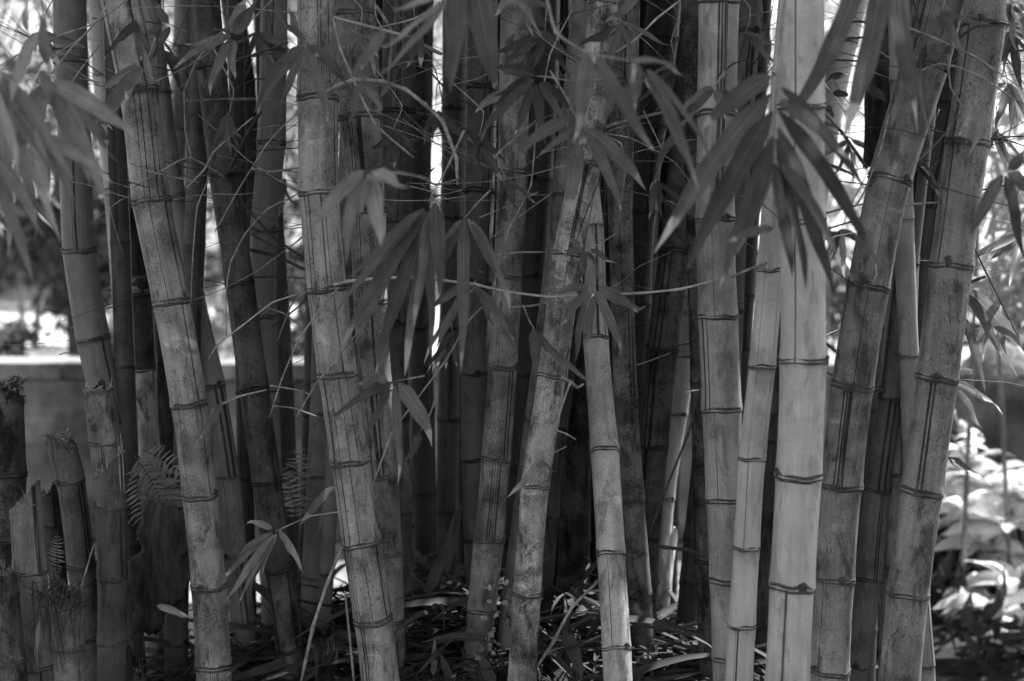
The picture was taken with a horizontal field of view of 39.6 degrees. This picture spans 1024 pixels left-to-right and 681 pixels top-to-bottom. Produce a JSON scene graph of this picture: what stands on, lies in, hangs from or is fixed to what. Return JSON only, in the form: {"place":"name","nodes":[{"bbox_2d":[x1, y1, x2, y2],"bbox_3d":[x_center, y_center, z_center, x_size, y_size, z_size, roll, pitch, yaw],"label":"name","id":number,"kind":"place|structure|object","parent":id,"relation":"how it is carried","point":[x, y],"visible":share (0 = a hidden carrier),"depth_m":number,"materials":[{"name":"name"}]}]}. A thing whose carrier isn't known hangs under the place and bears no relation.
{"place":"outdoors","nodes":[
{"label":"outdoors","id":0,"kind":"place"},
{"bbox_2d":[0,70,110,280],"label":"leaf spray","id":1,"kind":"object","parent":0,"point":[23,125],"visible":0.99,"depth_m":1.86,"materials":[{"name":"grey plant"}]},
{"bbox_2d":[10,0,134,202],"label":"leaf spray","id":2,"kind":"object","parent":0,"point":[71,104],"visible":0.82,"depth_m":1.90,"materials":[{"name":"grey plant"}]},
{"bbox_2d":[308,168,430,268],"bbox_3d":[-0.205,-0.165,1.942,0.185,0.141,0.087,-2,5,-27],"label":"leaf spray","id":3,"kind":"object","parent":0,"point":[358,188],"visible":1,"depth_m":1.92,"materials":[{"name":"grey plant"}]},
{"bbox_2d":[349,5,392,124],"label":"leaf spray","id":4,"kind":"object","parent":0,"point":[375,42],"visible":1,"depth_m":1.96,"materials":[{"name":"grey plant"}]},
{"bbox_2d":[377,0,446,75],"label":"leaf spray","id":5,"kind":"object","parent":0,"point":[431,15],"visible":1,"depth_m":1.92,"materials":[{"name":"grey plant"}]},
{"bbox_2d":[444,0,542,92],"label":"leaf spray","id":6,"kind":"object","parent":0,"point":[481,16],"visible":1,"depth_m":2.03,"materials":[{"name":"grey plant"}]},
{"bbox_2d":[0,248,1023,680],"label":"ground","id":7,"kind":"structure","parent":0,"point":[1006,670],"depth_m":4.03,"materials":[{"name":"soil"}]},
{"bbox_2d":[0,375,27,567],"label":"bamboo stub","id":8,"kind":"object","parent":7,"relation":"on","point":[13,469],"visible":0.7,"depth_m":2.62,"materials":[{"name":"grey plant"}]},
{"bbox_2d":[0,559,27,680],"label":"bamboo stub","id":9,"kind":"object","parent":7,"relation":"on","point":[13,663],"visible":1,"depth_m":2.40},
{"bbox_2d":[9,473,53,680],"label":"bamboo stub","id":10,"kind":"object","parent":7,"relation":"on","point":[29,561],"visible":0.87,"depth_m":2.46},
{"bbox_2d":[41,480,68,606],"bbox_3d":[-0.936,0.610,2.954,0.072,0.695,0.045,0,4,0],"label":"bamboo stub","id":11,"kind":"object","parent":7,"relation":"on","point":[52,520],"visible":0.45,"depth_m":2.92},
{"bbox_2d":[22,568,98,680],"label":"bamboo stub","id":12,"kind":"object","parent":7,"relation":"on","point":[68,646],"visible":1,"depth_m":2.40,"materials":[{"name":"grey plant"}]},
{"bbox_2d":[41,428,96,680],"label":"bamboo stub","id":13,"kind":"object","parent":7,"relation":"on","point":[69,475],"visible":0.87,"depth_m":2.76,"materials":[{"name":"grey plant"}]},
{"bbox_2d":[0,0,162,665],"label":"bamboo culm","id":14,"kind":"object","parent":7,"relation":"on","point":[92,333],"visible":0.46,"depth_m":2.92,"materials":[{"name":"grey plant"}]},
{"bbox_2d":[82,376,129,644],"bbox_3d":[-0.786,0.505,2.765,0.086,0.889,0.063,0,4,0],"label":"bamboo stub","id":15,"kind":"object","parent":7,"relation":"on","point":[103,432],"visible":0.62,"depth_m":2.72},
{"bbox_2d":[0,0,218,354],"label":"bamboo culm","id":16,"kind":"object","parent":7,"relation":"on","point":[95,11],"visible":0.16,"depth_m":3.24,"materials":[{"name":"grey plant"}]},
{"bbox_2d":[93,433,127,680],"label":"bamboo stub","id":17,"kind":"object","parent":7,"relation":"on","point":[110,505],"visible":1,"depth_m":2.62,"materials":[{"name":"grey plant"}]},
{"bbox_2d":[102,10,141,557],"bbox_3d":[-0.814,-0.852,2.894,0.076,3.381,0.050,0,4,0],"label":"bamboo culm","id":18,"kind":"object","parent":7,"relation":"on","point":[123,335],"visible":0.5,"depth_m":2.94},
{"bbox_2d":[0,30,296,673],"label":"bamboo culm","id":19,"kind":"object","parent":7,"relation":"on","point":[146,376],"visible":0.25,"depth_m":3.09,"materials":[{"name":"grey plant"}]},
{"bbox_2d":[10,0,296,295],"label":"bamboo culm","id":20,"kind":"object","parent":7,"relation":"on","point":[183,38],"visible":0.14,"depth_m":3.54,"materials":[{"name":"grey plant"}]},
{"bbox_2d":[154,0,173,500],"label":"bamboo culm","id":21,"kind":"object","parent":7,"relation":"on","point":[166,427],"visible":0.15,"depth_m":3.19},
{"bbox_2d":[0,0,339,582],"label":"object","id":22,"kind":"object","parent":7,"relation":"on","point":[291,133],"visible":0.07,"depth_m":4.57,"materials":[{"name":"grey plant"}]},
{"bbox_2d":[0,0,345,680],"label":"bamboo culm","id":23,"kind":"object","parent":7,"relation":"on","point":[151,204],"visible":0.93,"depth_m":2.60,"materials":[{"name":"grey plant"}]},
{"bbox_2d":[103,0,148,60],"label":"leaf spray","id":24,"kind":"object","parent":23,"relation":"attached to","point":[129,29],"visible":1,"depth_m":2.44,"materials":[{"name":"grey plant"}]},
{"bbox_2d":[89,37,155,136],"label":"leaf spray","id":25,"kind":"object","parent":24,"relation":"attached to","point":[126,80],"visible":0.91,"depth_m":2.38,"materials":[{"name":"grey plant"}]},
{"bbox_2d":[16,0,341,657],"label":"bamboo culm","id":26,"kind":"object","parent":7,"relation":"on","point":[227,472],"visible":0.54,"depth_m":2.90,"materials":[{"name":"grey plant"}]},
{"bbox_2d":[164,7,207,680],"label":"bamboo culm","id":27,"kind":"object","parent":7,"relation":"on","point":[176,635],"visible":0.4,"depth_m":2.83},
{"bbox_2d":[125,445,182,549],"bbox_3d":[-0.703,0.341,2.850,0.150,0.267,0.068,0,4,0],"label":"fern","id":28,"kind":"object","parent":27,"relation":"attached to","point":[161,483],"visible":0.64,"depth_m":2.84,"materials":[{"name":"grey plant"}]},
{"bbox_2d":[61,0,322,680],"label":"bamboo culm","id":29,"kind":"object","parent":7,"relation":"on","point":[254,386],"visible":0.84,"depth_m":2.72,"materials":[{"name":"grey plant"}]},
{"bbox_2d":[87,0,297,614],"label":"bamboo culm","id":30,"kind":"object","parent":7,"relation":"on","point":[250,88],"visible":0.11,"depth_m":3.25,"materials":[{"name":"grey plant"}]},
{"bbox_2d":[85,0,339,639],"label":"bamboo culm","id":31,"kind":"object","parent":7,"relation":"on","point":[273,114],"visible":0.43,"depth_m":2.96,"materials":[{"name":"grey plant"}]},
{"bbox_2d":[227,0,256,613],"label":"bamboo culm","id":32,"kind":"object","parent":7,"relation":"on","point":[238,117],"visible":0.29,"depth_m":3.08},
{"bbox_2d":[209,0,381,591],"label":"bamboo culm","id":33,"kind":"object","parent":7,"relation":"on","point":[287,398],"visible":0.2,"depth_m":3.29,"materials":[{"name":"grey plant"}]},
{"bbox_2d":[297,286,311,605],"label":"bamboo culm","id":34,"kind":"object","parent":7,"relation":"on","point":[307,379],"visible":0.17,"depth_m":3.15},
{"bbox_2d":[301,122,338,630],"bbox_3d":[-0.392,-0.785,2.950,0.145,3.254,0.052,0,4,0],"label":"bamboo culm","id":35,"kind":"object","parent":7,"relation":"on","point":[314,490],"visible":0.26,"depth_m":3.01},
{"bbox_2d":[125,0,527,677],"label":"bamboo culm","id":36,"kind":"object","parent":7,"relation":"on","point":[361,134],"visible":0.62,"depth_m":2.67,"materials":[{"name":"grey plant"}]},
{"bbox_2d":[175,0,272,93],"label":"leaf spray","id":37,"kind":"object","parent":36,"relation":"attached to","point":[241,19],"visible":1,"depth_m":2.37,"materials":[{"name":"grey plant"}]},
{"bbox_2d":[253,0,345,121],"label":"leaf spray","id":38,"kind":"object","parent":36,"relation":"attached to","point":[291,59],"visible":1,"depth_m":2.35,"materials":[{"name":"grey plant"}]},
{"bbox_2d":[316,131,348,642],"bbox_3d":[-0.340,-0.790,2.849,0.156,3.169,0.034,0,4,0],"label":"bamboo culm","id":39,"kind":"object","parent":7,"relation":"on","point":[328,544],"visible":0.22,"depth_m":2.93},
{"bbox_2d":[281,444,312,522],"bbox_3d":[-0.448,0.299,2.954,0.080,0.174,0.055,0,4,0],"label":"fern","id":40,"kind":"object","parent":39,"relation":"attached to","point":[291,502],"visible":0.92,"depth_m":2.94,"materials":[{"name":"grey plant"}]},
{"bbox_2d":[217,0,568,614],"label":"bamboo culm","id":41,"kind":"object","parent":7,"relation":"on","point":[397,212],"visible":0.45,"depth_m":2.91,"materials":[{"name":"grey plant"}]},
{"bbox_2d":[350,0,538,598],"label":"bamboo culm","id":42,"kind":"object","parent":7,"relation":"on","point":[424,495],"visible":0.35,"depth_m":3.39,"materials":[{"name":"grey plant"}]},
{"bbox_2d":[411,7,498,591],"bbox_3d":[-0.168,-0.846,3.160,0.491,3.101,0.244,1,5,19],"label":"bamboo culm","id":43,"kind":"object","parent":7,"relation":"on","point":[448,433],"visible":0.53,"depth_m":3.24,"materials":[{"name":"grey plant"}]},
{"bbox_2d":[199,0,721,680],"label":"bamboo culm","id":44,"kind":"object","parent":7,"relation":"on","point":[349,454],"visible":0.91,"depth_m":2.53,"materials":[{"name":"grey plant"}]},
{"bbox_2d":[326,130,464,374],"bbox_3d":[-0.190,-0.133,2.207,0.218,0.392,0.143,0,4,5],"label":"leaf spray","id":45,"kind":"object","parent":44,"relation":"attached to","point":[416,240],"visible":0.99,"depth_m":2.23,"materials":[{"name":"grey plant"}]},
{"bbox_2d":[424,280,513,362],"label":"leaf spray","id":46,"kind":"object","parent":44,"relation":"attached to","point":[485,299],"visible":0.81,"depth_m":2.37,"materials":[{"name":"grey plant"}]},
{"bbox_2d":[445,190,509,367],"bbox_3d":[-0.074,-0.101,2.285,0.105,0.284,0.130,-3,5,-35],"label":"leaf spray","id":47,"kind":"object","parent":44,"relation":"attached to","point":[458,230],"visible":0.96,"depth_m":2.27,"materials":[{"name":"grey plant"}]},
{"bbox_2d":[480,64,571,145],"bbox_3d":[0.025,-0.369,2.260,0.148,0.148,0.132,0,4,0],"label":"leaf spray","id":48,"kind":"object","parent":44,"relation":"attached to","point":[515,90],"visible":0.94,"depth_m":2.28,"materials":[{"name":"grey plant"}]},
{"bbox_2d":[547,283,645,360],"bbox_3d":[0.146,-0.027,2.373,0.172,0.137,0.170,0,4,0],"label":"leaf spray","id":49,"kind":"object","parent":44,"relation":"attached to","point":[585,299],"visible":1,"depth_m":2.39,"materials":[{"name":"grey plant"}]},
{"bbox_2d":[0,357,966,539],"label":"garden wall","id":50,"kind":"structure","parent":7,"relation":"on","point":[53,392],"depth_m":5.54,"materials":[{"name":"concrete"}]},
{"bbox_2d":[94,549,877,680],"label":"leaf litter","id":51,"kind":"object","parent":7,"relation":"on","point":[440,619],"visible":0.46,"depth_m":2.83,"materials":[{"name":"plant"}]},
{"bbox_2d":[127,499,189,635],"bbox_3d":[-0.698,0.453,2.816,0.168,0.278,0.034,1,4,14],"label":"fallen sheath","id":52,"kind":"object","parent":51,"relation":"on","point":[158,570],"visible":0.91,"depth_m":2.81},
{"bbox_2d":[214,510,348,602],"bbox_3d":[-0.419,0.380,2.466,0.222,0.171,0.161,3,5,32],"label":"leaf spray","id":53,"kind":"object","parent":51,"relation":"on","point":[263,544],"visible":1,"depth_m":2.44,"materials":[{"name":"grey plant"}]},
{"bbox_2d":[387,0,607,611],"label":"bamboo culm","id":54,"kind":"object","parent":7,"relation":"on","point":[474,372],"visible":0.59,"depth_m":2.98,"materials":[{"name":"grey plant"}]},
{"bbox_2d":[372,1,649,680],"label":"bamboo culm","id":55,"kind":"object","parent":7,"relation":"on","point":[489,536],"visible":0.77,"depth_m":2.69,"materials":[{"name":"grey plant"}]},
{"bbox_2d":[330,375,431,480],"bbox_3d":[-0.212,0.144,2.348,0.168,0.174,0.108,-1,4,-14],"label":"leaf spray","id":56,"kind":"object","parent":55,"relation":"attached to","point":[408,396],"visible":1,"depth_m":2.38,"materials":[{"name":"grey plant"}]},
{"bbox_2d":[424,0,642,580],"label":"bamboo culm","id":57,"kind":"object","parent":7,"relation":"on","point":[537,225],"visible":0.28,"depth_m":3.17,"materials":[{"name":"grey plant"}]},
{"bbox_2d":[497,0,586,663],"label":"bamboo culm","id":58,"kind":"object","parent":7,"relation":"on","point":[577,29],"visible":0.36,"depth_m":2.73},
{"bbox_2d":[385,0,753,680],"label":"bamboo culm","id":59,"kind":"object","parent":7,"relation":"on","point":[611,580],"visible":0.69,"depth_m":2.61,"materials":[{"name":"grey plant"}]},
{"bbox_2d":[539,118,607,625],"bbox_3d":[0.194,-0.918,2.890,0.320,3.244,0.046,0,4,0],"label":"bamboo culm","id":60,"kind":"object","parent":7,"relation":"on","point":[552,522],"visible":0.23,"depth_m":2.96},
{"bbox_2d":[554,182,600,617],"bbox_3d":[0.148,-0.897,2.941,0.136,3.329,0.066,0,4,0],"label":"bamboo culm","id":61,"kind":"object","parent":7,"relation":"on","point":[574,528],"visible":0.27,"depth_m":3.01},
{"bbox_2d":[416,0,752,680],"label":"bamboo culm","id":62,"kind":"object","parent":7,"relation":"on","point":[548,404],"visible":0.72,"depth_m":2.54,"materials":[{"name":"grey plant"}]},
{"bbox_2d":[497,9,576,76],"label":"leaf spray","id":63,"kind":"object","parent":62,"relation":"attached to","point":[535,44],"visible":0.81,"depth_m":2.54,"materials":[{"name":"grey plant"}]},
{"bbox_2d":[578,0,671,65],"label":"leaf spray","id":64,"kind":"object","parent":62,"relation":"attached to","point":[617,29],"visible":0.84,"depth_m":2.46,"materials":[{"name":"grey plant"}]},
{"bbox_2d":[465,0,757,659],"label":"bamboo culm","id":65,"kind":"object","parent":7,"relation":"on","point":[640,593],"visible":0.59,"depth_m":2.84,"materials":[{"name":"grey plant"}]},
{"bbox_2d":[529,0,777,604],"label":"bamboo culm","id":66,"kind":"object","parent":7,"relation":"on","point":[661,28],"visible":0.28,"depth_m":3.06,"materials":[{"name":"grey plant"}]},
{"bbox_2d":[531,0,776,636],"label":"bamboo culm","id":67,"kind":"object","parent":7,"relation":"on","point":[663,345],"visible":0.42,"depth_m":2.90,"materials":[{"name":"grey plant"}]},
{"bbox_2d":[657,285,690,620],"bbox_3d":[0.498,-0.852,3.143,0.380,3.469,0.057,0,4,0],"label":"bamboo culm","id":68,"kind":"object","parent":7,"relation":"on","point":[680,405],"visible":0.28,"depth_m":3.21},
{"bbox_2d":[650,0,712,680],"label":"bamboo culm","id":69,"kind":"object","parent":7,"relation":"on","point":[689,40],"visible":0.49,"depth_m":2.75,"materials":[{"name":"grey plant"}]},
{"bbox_2d":[676,465,696,627],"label":"bamboo culm","id":70,"kind":"object","parent":7,"relation":"on","point":[687,609],"visible":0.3,"depth_m":3.03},
{"bbox_2d":[648,0,771,680],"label":"bamboo culm","id":71,"kind":"object","parent":7,"relation":"on","point":[719,389],"visible":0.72,"depth_m":2.53,"materials":[{"name":"grey plant"}]},
{"bbox_2d":[606,0,866,393],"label":"bamboo culm","id":72,"kind":"object","parent":7,"relation":"on","point":[754,25],"visible":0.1,"depth_m":2.85,"materials":[{"name":"grey plant"}]},
{"bbox_2d":[725,9,779,680],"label":"bamboo culm","id":73,"kind":"object","parent":7,"relation":"on","point":[741,621],"visible":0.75,"depth_m":2.42,"materials":[{"name":"plant"}]},
{"bbox_2d":[655,0,861,421],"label":"bamboo culm","id":74,"kind":"object","parent":7,"relation":"on","point":[750,275],"visible":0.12,"depth_m":3.08,"materials":[{"name":"grey plant"}]},
{"bbox_2d":[754,321,779,673],"bbox_3d":[0.567,-0.804,2.896,0.163,3.482,0.057,0,4,0],"label":"bamboo culm","id":75,"kind":"object","parent":7,"relation":"on","point":[768,502],"visible":0.22,"depth_m":2.96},
{"bbox_2d":[764,0,833,680],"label":"bamboo culm","id":76,"kind":"object","parent":7,"relation":"on","point":[803,359],"visible":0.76,"depth_m":2.24,"materials":[{"name":"grey plant"}]},
{"bbox_2d":[766,7,869,450],"bbox_3d":[1.084,-0.344,4.921,0.951,2.451,0.664,0,4,0],"label":"leafy bamboo","id":77,"kind":"object","parent":7,"relation":"on","point":[851,189],"visible":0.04,"depth_m":4.96,"materials":[{"name":"grey plant"}]},
{"bbox_2d":[825,0,867,216],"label":"bamboo culm","id":78,"kind":"object","parent":7,"relation":"on","point":[849,45],"visible":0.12,"depth_m":3.24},
{"bbox_2d":[714,0,1023,680],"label":"bamboo culm","id":79,"kind":"object","parent":7,"relation":"on","point":[890,177],"visible":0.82,"depth_m":2.48,"materials":[{"name":"grey plant"}]},
{"bbox_2d":[916,0,990,57],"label":"leaf spray","id":80,"kind":"object","parent":79,"relation":"attached to","point":[943,20],"visible":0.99,"depth_m":2.33,"materials":[{"name":"grey plant"}]},
{"bbox_2d":[735,0,1023,676],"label":"bamboo culm","id":81,"kind":"object","parent":7,"relation":"on","point":[894,494],"visible":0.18,"depth_m":2.76,"materials":[{"name":"grey plant"}]},
{"bbox_2d":[964,289,1023,390],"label":"leaf spray","id":82,"kind":"object","parent":81,"relation":"attached to","point":[987,313],"visible":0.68,"depth_m":2.69,"materials":[{"name":"grey plant"}]},
{"bbox_2d":[849,109,935,680],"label":"bamboo culm","id":83,"kind":"object","parent":7,"relation":"on","point":[869,572],"visible":0.72,"depth_m":2.73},
{"bbox_2d":[888,12,935,680],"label":"bamboo culm","id":84,"kind":"object","parent":7,"relation":"on","point":[906,291],"visible":0.43,"depth_m":2.69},
{"bbox_2d":[824,0,1017,680],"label":"bamboo culm","id":85,"kind":"object","parent":7,"relation":"on","point":[875,112],"visible":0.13,"depth_m":2.85,"materials":[{"name":"grey plant"}]},
{"bbox_2d":[825,2,1023,346],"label":"bamboo culm","id":86,"kind":"object","parent":7,"relation":"on","point":[941,121],"visible":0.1,"depth_m":2.76,"materials":[{"name":"grey plant"}]},
{"bbox_2d":[852,0,1023,680],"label":"bamboo culm","id":87,"kind":"object","parent":7,"relation":"on","point":[950,281],"visible":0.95,"depth_m":2.43,"materials":[{"name":"grey plant"}]},
{"bbox_2d":[971,98,1023,257],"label":"leaf spray","id":88,"kind":"object","parent":87,"relation":"attached to","point":[991,193],"visible":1,"depth_m":2.14,"materials":[{"name":"grey plant"}]},
{"bbox_2d":[876,526,1023,676],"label":"ground cover","id":89,"kind":"object","parent":7,"relation":"on","point":[947,572],"visible":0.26,"depth_m":4.03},
{"bbox_2d":[933,559,1023,651],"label":"broad leaved shrub","id":90,"kind":"object","parent":7,"relation":"on","point":[1014,598],"visible":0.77,"depth_m":4.13,"materials":[{"name":"white plant"}]},
{"bbox_2d":[934,410,1023,570],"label":"broad leaved shrub","id":91,"kind":"object","parent":7,"relation":"on","point":[988,526],"visible":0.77,"depth_m":4.63,"materials":[{"name":"white plant"}]},
{"bbox_2d":[952,342,1023,530],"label":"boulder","id":92,"kind":"object","parent":7,"relation":"on","point":[987,414],"visible":0.29,"depth_m":4.94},
{"bbox_2d":[958,0,1023,612],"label":"leafy bamboo","id":93,"kind":"object","parent":7,"relation":"on","point":[1011,297],"visible":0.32,"depth_m":4.36,"materials":[{"name":"grey plant"}]},
{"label":"bamboo canopy","id":94,"kind":"object","parent":7,"relation":"on","visible":0},
{"bbox_2d":[783,0,931,158],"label":"leaf spray","id":95,"kind":"object","parent":94,"relation":"hanging from","point":[876,19],"visible":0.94,"depth_m":1.98,"materials":[{"name":"grey plant"}]},
{"bbox_2d":[0,303,1023,357],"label":"terrace","id":96,"kind":"structure","parent":0,"point":[8,311],"depth_m":10.68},
{"bbox_2d":[0,318,53,356],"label":"terrace plant","id":97,"kind":"object","parent":96,"relation":"on","point":[8,348],"visible":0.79,"depth_m":6.50,"materials":[{"name":"grey plant"}]},
{"bbox_2d":[0,0,93,336],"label":"young tree","id":98,"kind":"object","parent":96,"relation":"on","point":[18,275],"visible":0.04,"depth_m":9.29,"materials":[{"name":"grey plant"}]},
{"bbox_2d":[0,33,100,349],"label":"young tree","id":99,"kind":"object","parent":96,"relation":"on","point":[11,64],"visible":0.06,"depth_m":8.32,"materials":[{"name":"grey plant"}]},
{"bbox_2d":[0,111,222,356],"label":"dark shrub","id":100,"kind":"object","parent":96,"relation":"on","point":[40,250],"visible":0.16,"depth_m":7.59,"materials":[{"name":"grey plant"}]},
{"bbox_2d":[106,282,234,357],"bbox_3d":[-1.534,-0.051,6.689,0.845,0.604,0.852,0,4,0],"label":"terrace shrub","id":101,"kind":"object","parent":96,"relation":"on","point":[218,322],"visible":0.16,"depth_m":6.50,"materials":[{"name":"grey plant"}]},
{"bbox_2d":[287,264,305,357],"bbox_3d":[-0.936,-0.119,7.097,0.610,0.714,0.709,0,4,0],"label":"terrace shrub","id":102,"kind":"object","parent":96,"relation":"on","point":[299,317],"visible":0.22,"depth_m":6.89,"materials":[{"name":"grey plant"}]},
{"bbox_2d":[206,151,440,280],"bbox_3d":[-1.065,-0.553,8.579,1.394,1.332,1.244,3,5,38],"label":"dark shrub","id":103,"kind":"object","parent":96,"relation":"on","point":[291,256],"visible":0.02,"depth_m":8.39,"materials":[{"name":"grey plant"}]},
{"bbox_2d":[755,230,854,357],"bbox_3d":[1.501,-0.191,6.849,0.781,0.861,0.706,0,4,0],"label":"terrace shrub","id":104,"kind":"object","parent":96,"relation":"on","point":[837,300],"visible":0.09,"depth_m":6.67,"materials":[{"name":"grey plant"}]},
{"bbox_2d":[0,0,1023,247],"label":"sky","id":105,"kind":"structure","parent":0,"point":[436,175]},
{"bbox_2d":[521,70,645,219],"bbox_3d":[0.107,-0.305,2.204,0.138,0.237,0.156,4,6,39],"label":"leaf spray","id":106,"kind":"object","parent":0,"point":[602,145],"visible":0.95,"depth_m":2.21,"materials":[{"name":"grey plant"}]},
{"bbox_2d":[546,0,716,191],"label":"leaf spray","id":107,"kind":"object","parent":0,"point":[659,89],"visible":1,"depth_m":1.90,"materials":[{"name":"grey plant"}]},
{"bbox_2d":[654,0,876,295],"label":"leaf spray","id":108,"kind":"object","parent":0,"point":[743,137],"visible":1,"depth_m":1.94,"materials":[{"name":"grey plant"}]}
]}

